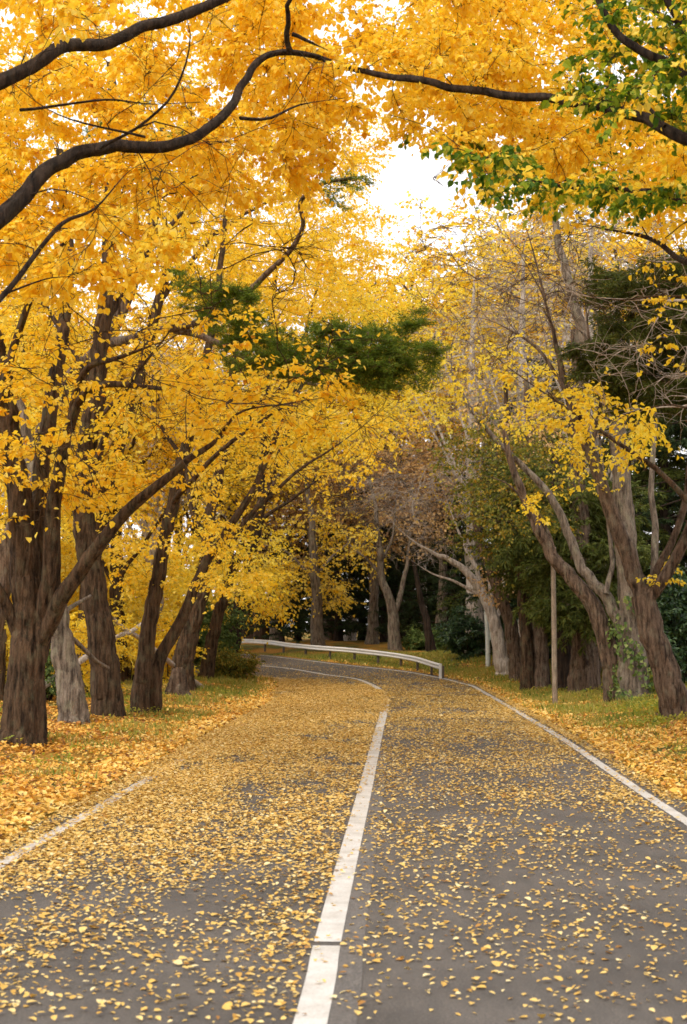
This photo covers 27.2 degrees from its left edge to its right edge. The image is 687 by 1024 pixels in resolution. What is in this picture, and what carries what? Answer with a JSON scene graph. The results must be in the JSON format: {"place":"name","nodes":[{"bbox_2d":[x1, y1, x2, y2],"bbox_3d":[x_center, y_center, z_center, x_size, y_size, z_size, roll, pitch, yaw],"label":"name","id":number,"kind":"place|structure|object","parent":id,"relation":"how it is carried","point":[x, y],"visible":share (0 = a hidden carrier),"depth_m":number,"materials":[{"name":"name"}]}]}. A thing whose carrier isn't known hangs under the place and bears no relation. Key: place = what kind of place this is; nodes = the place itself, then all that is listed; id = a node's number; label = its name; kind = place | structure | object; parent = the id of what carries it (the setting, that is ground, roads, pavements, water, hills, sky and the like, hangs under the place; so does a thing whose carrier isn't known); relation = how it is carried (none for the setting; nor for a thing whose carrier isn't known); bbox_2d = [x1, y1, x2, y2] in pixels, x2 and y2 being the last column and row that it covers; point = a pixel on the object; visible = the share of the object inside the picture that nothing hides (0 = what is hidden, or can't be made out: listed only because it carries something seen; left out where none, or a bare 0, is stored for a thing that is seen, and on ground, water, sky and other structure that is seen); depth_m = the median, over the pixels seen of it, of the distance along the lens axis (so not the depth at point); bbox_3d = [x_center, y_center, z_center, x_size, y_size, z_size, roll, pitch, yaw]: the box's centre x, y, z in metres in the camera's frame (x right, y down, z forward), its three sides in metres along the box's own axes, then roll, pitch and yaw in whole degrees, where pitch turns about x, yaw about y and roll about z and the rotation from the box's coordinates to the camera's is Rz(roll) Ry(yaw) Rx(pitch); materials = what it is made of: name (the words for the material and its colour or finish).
{"place":"outdoors","nodes":[
{"label":"outdoors","id":0,"kind":"place"},
{"bbox_2d":[0,654,686,1023],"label":"road","id":1,"kind":"structure","parent":0,"point":[412,1000],"depth_m":9.66,"materials":[{"name":"grey asphalt"}]},
{"bbox_2d":[0,676,284,866],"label":"edge line","id":2,"kind":"object","parent":1,"relation":"on","point":[30,846],"visible":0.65,"depth_m":13.70,"materials":[{"name":"paint"}]},
{"bbox_2d":[293,945,339,1023],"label":"line","id":3,"kind":"object","parent":1,"relation":"on","point":[315,1001],"visible":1,"depth_m":7.57,"materials":[{"name":"paint"}]},
{"bbox_2d":[268,666,387,941],"bbox_3d":[-11.063,5.261,43.943,30.951,0.574,67.426,4,-6,-42],"label":"line","id":4,"kind":"object","parent":1,"relation":"on","point":[332,922],"visible":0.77,"depth_m":11.89,"materials":[{"name":"paint"}]},
{"bbox_2d":[0,626,686,1022],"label":"fallen leaves","id":5,"kind":"object","parent":1,"relation":"on","point":[302,707],"depth_m":15.12,"materials":[{"name":"yellow plant"}]},
{"bbox_2d":[328,744,388,1023],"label":"asphalt strip","id":6,"kind":"object","parent":1,"relation":"on","point":[351,980],"visible":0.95,"depth_m":9.13,"materials":[{"name":"grey asphalt"}]},
{"bbox_2d":[245,654,686,825],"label":"edge line","id":7,"kind":"object","parent":1,"relation":"on","point":[674,813],"visible":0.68,"depth_m":19.53,"materials":[{"name":"paint"}]},
{"bbox_2d":[0,631,686,839],"bbox_3d":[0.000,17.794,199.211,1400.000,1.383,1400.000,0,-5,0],"label":"ground","id":8,"kind":"structure","parent":0,"point":[275,649],"depth_m":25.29,"materials":[{"name":"yellow plant"}]},
{"bbox_2d":[0,528,79,667],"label":"yellow brush","id":9,"kind":"object","parent":8,"relation":"on","point":[65,554],"visible":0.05,"depth_m":43.38,"materials":[{"name":"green plant"}]},
{"bbox_2d":[4,603,81,685],"bbox_3d":[-8.042,3.334,33.970,3.159,2.838,3.089,3,-6,-34],"label":"yellow shrub","id":10,"kind":"object","parent":8,"relation":"on","point":[8,643],"visible":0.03,"depth_m":33.17,"materials":[{"name":"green plant"}]},
{"bbox_2d":[45,646,56,702],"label":"green shrub","id":11,"kind":"object","parent":8,"relation":"on","point":[51,693],"visible":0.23,"depth_m":32.49,"materials":[{"name":"green plant"}]},
{"bbox_2d":[0,274,109,408],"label":"yellow tree","id":12,"kind":"object","parent":8,"relation":"on","point":[19,310],"visible":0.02,"depth_m":46.28,"materials":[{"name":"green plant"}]},
{"bbox_2d":[0,370,139,723],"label":"leaning grey tree","id":13,"kind":"object","parent":8,"relation":"on","point":[71,703],"visible":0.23,"depth_m":26.67,"materials":[{"name":"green plant"}]},
{"bbox_2d":[0,304,165,535],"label":"yellow tree","id":14,"kind":"object","parent":8,"relation":"on","point":[19,361],"visible":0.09,"depth_m":39.91,"materials":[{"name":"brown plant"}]},
{"bbox_2d":[0,288,179,568],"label":"yellow tree","id":15,"kind":"object","parent":8,"relation":"on","point":[89,315],"visible":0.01,"depth_m":58.42,"materials":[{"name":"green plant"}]},
{"bbox_2d":[45,623,140,687],"bbox_3d":[-6.244,3.608,34.311,0.188,2.036,7.296,-1,-5,15],"label":"fallen branch","id":16,"kind":"object","parent":8,"relation":"on","point":[82,659],"visible":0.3,"depth_m":34.32,"materials":[{"name":"grey wood"}]},
{"bbox_2d":[50,607,139,694],"bbox_3d":[-6.405,3.700,35.806,2.585,2.623,3.094,0,-5,0],"label":"yellow shrub","id":17,"kind":"object","parent":8,"relation":"on","point":[75,629],"visible":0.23,"depth_m":35.63,"materials":[{"name":"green plant"}]},
{"bbox_2d":[6,523,186,673],"bbox_3d":[-9.588,3.018,47.960,7.690,6.185,7.872,-4,-6,43],"label":"yellow brush","id":18,"kind":"object","parent":8,"relation":"on","point":[66,546],"visible":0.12,"depth_m":47.40,"materials":[{"name":"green plant"}]},
{"bbox_2d":[26,295,241,681],"bbox_3d":[-6.750,-0.701,44.074,7.770,12.285,8.044,0,-5,-3],"label":"yellow tree","id":19,"kind":"object","parent":8,"relation":"on","point":[155,458],"visible":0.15,"depth_m":43.81,"materials":[{"name":"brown plant"}]},
{"bbox_2d":[61,523,210,666],"bbox_3d":[-8.979,3.417,53.406,7.819,6.180,7.549,0,-5,0],"label":"yellow brush","id":20,"kind":"object","parent":8,"relation":"on","point":[171,606],"visible":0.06,"depth_m":53.53,"materials":[{"name":"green plant"}]},
{"bbox_2d":[109,597,180,681],"bbox_3d":[-6.556,4.018,43.770,3.067,3.028,3.064,0,-5,0],"label":"yellow shrub","id":21,"kind":"object","parent":8,"relation":"on","point":[126,609],"visible":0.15,"depth_m":43.55,"materials":[{"name":"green plant"}]},
{"bbox_2d":[112,616,203,688],"bbox_3d":[-5.025,4.033,39.295,0.200,2.237,7.207,-1,-5,14],"label":"fallen branch","id":22,"kind":"object","parent":8,"relation":"on","point":[171,663],"visible":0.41,"depth_m":37.59,"materials":[{"name":"grey plant"}]},
{"bbox_2d":[0,53,323,718],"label":"straight yellow tree","id":23,"kind":"object","parent":8,"relation":"on","point":[106,693],"visible":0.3,"depth_m":29.01,"materials":[{"name":"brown plant"}]},
{"bbox_2d":[126,611,209,684],"bbox_3d":[-5.123,4.122,41.626,2.467,2.481,2.374,0,-5,0],"label":"yellow shrub","id":24,"kind":"object","parent":8,"relation":"on","point":[158,641],"visible":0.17,"depth_m":41.64,"materials":[{"name":"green plant"}]},
{"bbox_2d":[97,303,257,630],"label":"tree","id":25,"kind":"object","parent":8,"relation":"on","point":[152,551],"visible":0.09,"depth_m":50.20,"materials":[{"name":"yellow plant"}]},
{"bbox_2d":[164,667,192,696],"bbox_3d":[-4.452,4.689,38.395,0.955,0.992,0.958,0,-5,0],"label":"tree stump","id":26,"kind":"object","parent":8,"relation":"on","point":[177,683],"visible":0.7,"depth_m":38.19,"materials":[{"name":"wood"}]},
{"bbox_2d":[124,462,235,601],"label":"yellow tree","id":27,"kind":"object","parent":8,"relation":"on","point":[181,528],"visible":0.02,"depth_m":89.80,"materials":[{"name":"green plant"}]},
{"bbox_2d":[117,332,254,566],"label":"yellow tree","id":28,"kind":"object","parent":8,"relation":"on","point":[125,333],"depth_m":75.94,"materials":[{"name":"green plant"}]},
{"bbox_2d":[125,540,254,663],"bbox_3d":[-7.255,3.910,59.747,7.762,5.994,7.576,0,-5,0],"label":"yellow brush","id":29,"kind":"object","parent":8,"relation":"on","point":[177,602],"visible":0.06,"depth_m":59.15,"materials":[{"name":"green plant"}]},
{"bbox_2d":[0,9,386,746],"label":"yellow tree","id":30,"kind":"object","parent":8,"relation":"on","point":[42,593],"visible":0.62,"depth_m":22.04,"materials":[{"name":"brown plant"}]},
{"bbox_2d":[0,0,413,675],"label":"tall yellow tree","id":31,"kind":"object","parent":8,"relation":"on","point":[330,264],"visible":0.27,"depth_m":41.94,"materials":[{"name":"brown plant"}]},
{"bbox_2d":[0,0,414,339],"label":"overhanging tree","id":32,"kind":"object","parent":8,"relation":"on","point":[304,59],"visible":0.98,"depth_m":16.59,"materials":[{"name":"yellow plant"}]},
{"bbox_2d":[164,596,252,669],"bbox_3d":[-4.954,4.526,51.997,3.329,3.248,3.198,0,-5,0],"label":"green shrub","id":33,"kind":"object","parent":8,"relation":"on","point":[226,635],"visible":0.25,"depth_m":51.59,"materials":[{"name":"green plant"}]},
{"bbox_2d":[110,355,317,659],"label":"yellow tree","id":34,"kind":"object","parent":8,"relation":"on","point":[232,478],"visible":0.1,"depth_m":61.69,"materials":[{"name":"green plant"}]},
{"bbox_2d":[0,85,452,699],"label":"pine tree","id":35,"kind":"object","parent":8,"relation":"on","point":[398,361],"visible":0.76,"depth_m":24.80,"materials":[{"name":"green plant"}]},
{"bbox_2d":[194,643,265,680],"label":"bank shrub","id":36,"kind":"object","parent":8,"relation":"on","point":[226,658],"visible":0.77,"depth_m":49.29,"materials":[{"name":"green plant"}]},
{"bbox_2d":[114,223,362,610],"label":"yellow tree","id":37,"kind":"object","parent":8,"relation":"on","point":[191,342],"visible":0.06,"depth_m":69.63,"materials":[{"name":"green plant"}]},
{"bbox_2d":[203,371,312,638],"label":"yellow tree","id":38,"kind":"object","parent":8,"relation":"on","point":[250,635],"depth_m":97.28,"materials":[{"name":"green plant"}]},
{"bbox_2d":[236,520,293,638],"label":"conifer","id":39,"kind":"object","parent":8,"relation":"on","point":[248,633],"visible":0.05,"depth_m":83.89,"materials":[{"name":"green plant"}]},
{"bbox_2d":[95,112,439,712],"bbox_3d":[-1.767,-2.887,33.535,8.319,15.389,10.282,0,-5,0],"label":"forked yellow tree","id":40,"kind":"object","parent":8,"relation":"on","point":[146,688],"visible":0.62,"depth_m":31.18,"materials":[{"name":"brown plant"}]},
{"bbox_2d":[182,380,363,639],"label":"yellow tree","id":41,"kind":"object","parent":8,"relation":"on","point":[263,630],"visible":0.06,"depth_m":81.33,"materials":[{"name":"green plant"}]},
{"bbox_2d":[215,448,335,640],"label":"brown tree","id":42,"kind":"object","parent":8,"relation":"on","point":[277,527],"visible":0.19,"depth_m":79.43,"materials":[{"name":"beige plant"}]},
{"bbox_2d":[246,542,310,643],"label":"conifer","id":43,"kind":"object","parent":8,"relation":"on","point":[283,633],"visible":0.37,"depth_m":75.63,"materials":[{"name":"green plant"}]},
{"bbox_2d":[251,512,333,640],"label":"conifer","id":44,"kind":"object","parent":8,"relation":"on","point":[299,597],"visible":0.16,"depth_m":85.52,"materials":[{"name":"green plant"}]},
{"bbox_2d":[194,199,415,670],"bbox_3d":[-1.819,-3.698,55.464,9.603,20.395,11.955,0,-5,0],"label":"dark verge tree","id":45,"kind":"object","parent":8,"relation":"on","point":[266,610],"visible":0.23,"depth_m":54.69,"materials":[{"name":"yellow plant"}]},
{"bbox_2d":[170,282,452,692],"bbox_3d":[-0.914,-1.283,43.382,8.628,13.754,11.090,0,-5,0],"label":"ridged bark tree","id":46,"kind":"object","parent":8,"relation":"on","point":[185,649],"visible":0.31,"depth_m":41.19,"materials":[{"name":"yellow plant"}]},
{"bbox_2d":[245,478,403,650],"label":"yellow green tree","id":47,"kind":"object","parent":8,"relation":"on","point":[318,588],"visible":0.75,"depth_m":68.85,"materials":[{"name":"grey plant"}]},
{"bbox_2d":[271,444,379,636],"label":"brown tree","id":48,"kind":"object","parent":8,"relation":"on","point":[283,516],"visible":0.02,"depth_m":91.46,"materials":[{"name":"beige plant"}]},
{"bbox_2d":[290,482,368,640],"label":"conifer","id":49,"kind":"object","parent":8,"relation":"on","point":[338,625],"visible":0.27,"depth_m":79.53,"materials":[{"name":"green plant"}]},
{"bbox_2d":[197,238,466,678],"bbox_3d":[-0.416,-2.348,49.621,9.426,16.897,10.881,0,-5,0],"label":"slim leaning tree","id":50,"kind":"object","parent":8,"relation":"on","point":[208,663],"visible":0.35,"depth_m":48.15,"materials":[{"name":"yellow plant"}]},
{"bbox_2d":[303,442,372,640],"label":"tree","id":51,"kind":"object","parent":8,"relation":"on","point":[353,635],"visible":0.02,"depth_m":87.41,"materials":[{"name":"brown plant"}]},
{"bbox_2d":[242,639,443,678],"bbox_3d":[-4.709,6.496,63.771,29.441,1.758,7.474,-4,-6,43],"label":"guardrail","id":52,"kind":"object","parent":8,"relation":"on","point":[418,660],"visible":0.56,"depth_m":60.66,"materials":[{"name":"metal"}]},
{"bbox_2d":[0,655,686,843],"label":"verge leaves","id":53,"kind":"object","parent":8,"relation":"on","point":[19,790],"visible":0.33,"depth_m":22.30,"materials":[{"name":"yellow plant"}]},
{"bbox_2d":[275,334,425,639],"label":"yellow tree","id":54,"kind":"object","parent":8,"relation":"on","point":[330,634],"visible":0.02,"depth_m":89.08,"materials":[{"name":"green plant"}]},
{"bbox_2d":[303,483,406,639],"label":"conifer","id":55,"kind":"object","parent":8,"relation":"on","point":[345,633],"visible":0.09,"depth_m":83.59,"materials":[{"name":"green plant"}]},
{"bbox_2d":[293,426,444,644],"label":"brown tree","id":56,"kind":"object","parent":8,"relation":"on","point":[372,637],"visible":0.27,"depth_m":75.70,"materials":[{"name":"grey plant"}]},
{"bbox_2d":[291,225,466,637],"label":"yellow tree","id":57,"kind":"object","parent":8,"relation":"on","point":[395,301],"visible":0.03,"depth_m":83.75,"materials":[{"name":"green plant"}]},
{"bbox_2d":[318,448,448,650],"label":"bare tree","id":58,"kind":"object","parent":8,"relation":"on","point":[393,625],"visible":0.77,"depth_m":67.90,"materials":[{"name":"brown plant"}]},
{"bbox_2d":[345,495,424,641],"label":"conifer","id":59,"kind":"object","parent":8,"relation":"on","point":[391,579],"visible":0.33,"depth_m":77.62,"materials":[{"name":"green plant"}]},
{"bbox_2d":[363,484,438,640],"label":"conifer","id":60,"kind":"object","parent":8,"relation":"on","point":[412,618],"visible":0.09,"depth_m":81.50,"materials":[{"name":"green plant"}]},
{"bbox_2d":[319,273,500,606],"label":"yellow tree","id":61,"kind":"object","parent":8,"relation":"on","point":[421,415],"visible":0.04,"depth_m":79.05,"materials":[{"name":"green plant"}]},
{"bbox_2d":[333,437,508,675],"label":"bare tree","id":62,"kind":"object","parent":8,"relation":"on","point":[500,654],"visible":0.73,"depth_m":51.38,"materials":[{"name":"grey plant"}]},
{"bbox_2d":[384,502,458,651],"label":"leaning bare tree","id":63,"kind":"object","parent":8,"relation":"on","point":[429,640],"visible":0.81,"depth_m":65.77,"materials":[{"name":"brown plant"}]},
{"bbox_2d":[401,624,446,650],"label":"green shrub","id":64,"kind":"object","parent":8,"relation":"on","point":[415,641],"visible":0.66,"depth_m":68.15,"materials":[{"name":"green plant"}]},
{"bbox_2d":[357,408,492,627],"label":"brown tree","id":65,"kind":"object","parent":8,"relation":"on","point":[435,506],"visible":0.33,"depth_m":71.68,"materials":[{"name":"beige plant"}]},
{"bbox_2d":[399,474,466,634],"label":"conifer","id":66,"kind":"object","parent":8,"relation":"on","point":[429,583],"visible":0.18,"depth_m":74.00,"materials":[{"name":"green plant"}]},
{"bbox_2d":[421,472,496,629],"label":"conifer","id":67,"kind":"object","parent":8,"relation":"on","point":[453,585],"visible":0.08,"depth_m":69.70,"materials":[{"name":"green plant"}]},
{"bbox_2d":[431,603,492,661],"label":"round evergreen shrub","id":68,"kind":"object","parent":8,"relation":"on","point":[455,638],"visible":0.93,"depth_m":57.43,"materials":[{"name":"green plant"}]},
{"bbox_2d":[364,232,566,654],"bbox_3d":[5.069,-2.732,60.496,10.063,18.018,9.610,-4,-6,42],"label":"bare tree","id":69,"kind":"object","parent":8,"relation":"on","point":[480,614],"visible":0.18,"depth_m":60.44,"materials":[{"name":"grey plant"}]},
{"bbox_2d":[432,416,518,653],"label":"conifer","id":70,"kind":"object","parent":8,"relation":"on","point":[450,603],"visible":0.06,"depth_m":59.95,"materials":[{"name":"green plant"}]},
{"bbox_2d":[335,180,626,599],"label":"yellow tree","id":71,"kind":"object","parent":8,"relation":"on","point":[423,269],"visible":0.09,"depth_m":71.95,"materials":[{"name":"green plant"}]},
{"bbox_2d":[484,611,490,666],"bbox_3d":[5.596,4.824,54.087,0.518,2.856,0.220,0,-5,0],"label":"marker pole","id":72,"kind":"object","parent":8,"relation":"on","point":[487,636],"visible":0.59,"depth_m":54.01,"materials":[{"name":"metal"}]},
{"bbox_2d":[436,382,550,690],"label":"verge tree","id":73,"kind":"object","parent":8,"relation":"on","point":[526,678],"visible":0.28,"depth_m":43.27,"materials":[{"name":"brown plant"}]},
{"bbox_2d":[467,480,520,680],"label":"verge tree","id":74,"kind":"object","parent":8,"relation":"on","point":[512,636],"visible":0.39,"depth_m":48.60,"materials":[{"name":"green plant"}]},
{"bbox_2d":[326,0,686,265],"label":"half green tree","id":75,"kind":"object","parent":8,"relation":"on","point":[464,143],"visible":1,"depth_m":15.31,"materials":[{"name":"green plant"}]},
{"bbox_2d":[450,379,569,688],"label":"verge tree","id":76,"kind":"object","parent":8,"relation":"on","point":[540,650],"visible":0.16,"depth_m":43.19,"materials":[{"name":"green plant"}]},
{"bbox_2d":[456,354,570,655],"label":"tree","id":77,"kind":"object","parent":8,"relation":"on","point":[468,595],"visible":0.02,"depth_m":56.02,"materials":[{"name":"green plant"}]},
{"bbox_2d":[341,0,686,234],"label":"tall yellow tree","id":78,"kind":"object","parent":8,"relation":"on","point":[381,29],"visible":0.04,"depth_m":22.75,"materials":[{"name":"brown plant"}]},
{"bbox_2d":[416,410,617,703],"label":"curved dark tree","id":79,"kind":"object","parent":8,"relation":"on","point":[584,593],"visible":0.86,"depth_m":35.67,"materials":[{"name":"green plant"}]},
{"bbox_2d":[412,207,625,635],"bbox_3d":[6.590,-2.827,52.948,9.343,17.518,9.784,-1,-5,15],"label":"bare tree","id":80,"kind":"object","parent":8,"relation":"on","point":[501,312],"visible":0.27,"depth_m":52.70,"materials":[{"name":"brown plant"}]},
{"bbox_2d":[440,210,631,479],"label":"bare tree","id":81,"kind":"object","parent":8,"relation":"on","point":[463,300],"visible":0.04,"depth_m":62.52,"materials":[{"name":"grey plant"}]},
{"bbox_2d":[387,162,686,719],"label":"leaning fork tree","id":82,"kind":"object","parent":8,"relation":"on","point":[670,688],"visible":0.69,"depth_m":28.12,"materials":[{"name":"yellow plant"}]},
{"bbox_2d":[470,449,612,690],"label":"tree","id":83,"kind":"object","parent":8,"relation":"on","point":[510,557],"visible":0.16,"depth_m":41.29,"materials":[{"name":"green plant"}]},
{"bbox_2d":[416,178,673,430],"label":"yellow tree","id":84,"kind":"object","parent":8,"relation":"on","point":[484,254],"visible":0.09,"depth_m":65.93,"materials":[{"name":"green plant"}]},
{"bbox_2d":[438,188,658,699],"bbox_3d":[5.540,-2.325,38.520,5.947,14.816,9.131,0,-5,0],"label":"ivy clad tree","id":85,"kind":"object","parent":8,"relation":"on","point":[623,498],"visible":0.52,"depth_m":34.59,"materials":[{"name":"grey plant"}]},
{"bbox_2d":[605,596,654,702],"bbox_3d":[6.942,3.357,34.015,1.301,2.733,1.260,2,-5,-24],"label":"ivy","id":86,"kind":"object","parent":85,"relation":"attached to","point":[629,651],"visible":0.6,"depth_m":33.65,"materials":[{"name":"green plant"}]},
{"bbox_2d":[551,547,557,703],"bbox_3d":[5.275,3.006,35.629,0.143,4.273,0.143,0,-5,0],"label":"wooden post","id":87,"kind":"object","parent":8,"relation":"on","point":[554,640],"visible":0.75,"depth_m":35.57,"materials":[{"name":"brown wood"}]},
{"bbox_2d":[514,395,608,646],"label":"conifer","id":88,"kind":"object","parent":8,"relation":"on","point":[559,399],"depth_m":52.31,"materials":[{"name":"green plant"}]},
{"bbox_2d":[445,206,686,496],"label":"yellow tree","id":89,"kind":"object","parent":8,"relation":"on","point":[642,245],"visible":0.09,"depth_m":60.11,"materials":[{"name":"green plant"}]},
{"bbox_2d":[450,208,686,504],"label":"arching limb tree","id":90,"kind":"object","parent":8,"relation":"on","point":[639,430],"visible":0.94,"depth_m":21.18,"materials":[{"name":"yellow plant"}]},
{"bbox_2d":[452,201,686,669],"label":"bare tree","id":91,"kind":"object","parent":8,"relation":"on","point":[567,338],"visible":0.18,"depth_m":48.70,"materials":[{"name":"grey plant"}]},
{"bbox_2d":[470,207,686,442],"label":"pale twigged tree","id":92,"kind":"object","parent":8,"relation":"on","point":[671,334],"visible":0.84,"depth_m":22.45,"materials":[{"name":"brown plant"}]},
{"bbox_2d":[510,329,667,692],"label":"bare tree","id":93,"kind":"object","parent":8,"relation":"on","point":[573,620],"visible":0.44,"depth_m":39.01,"materials":[{"name":"brown plant"}]},
{"bbox_2d":[548,328,686,651],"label":"tree","id":94,"kind":"object","parent":8,"relation":"on","point":[604,457],"depth_m":50.19,"materials":[{"name":"green plant"}]},
{"bbox_2d":[551,242,686,431],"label":"overhanging conifer","id":95,"kind":"object","parent":8,"relation":"on","point":[619,284],"visible":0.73,"depth_m":26.04,"materials":[{"name":"green plant"}]},
{"bbox_2d":[597,335,686,623],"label":"conifer","id":96,"kind":"object","parent":8,"relation":"on","point":[672,470],"visible":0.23,"depth_m":46.00,"materials":[{"name":"green plant"}]},
{"bbox_2d":[615,247,686,668],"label":"conifer","id":97,"kind":"object","parent":8,"relation":"on","point":[675,440],"visible":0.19,"depth_m":44.12,"materials":[{"name":"green plant"}]},
{"bbox_2d":[648,564,686,683],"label":"evergreen shrub","id":98,"kind":"object","parent":8,"relation":"on","point":[673,609],"visible":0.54,"depth_m":35.57,"materials":[{"name":"green plant"}]},
{"bbox_2d":[0,0,686,630],"label":"sky","id":99,"kind":"structure","parent":0,"point":[404,171],"materials":[{"name":"white"}]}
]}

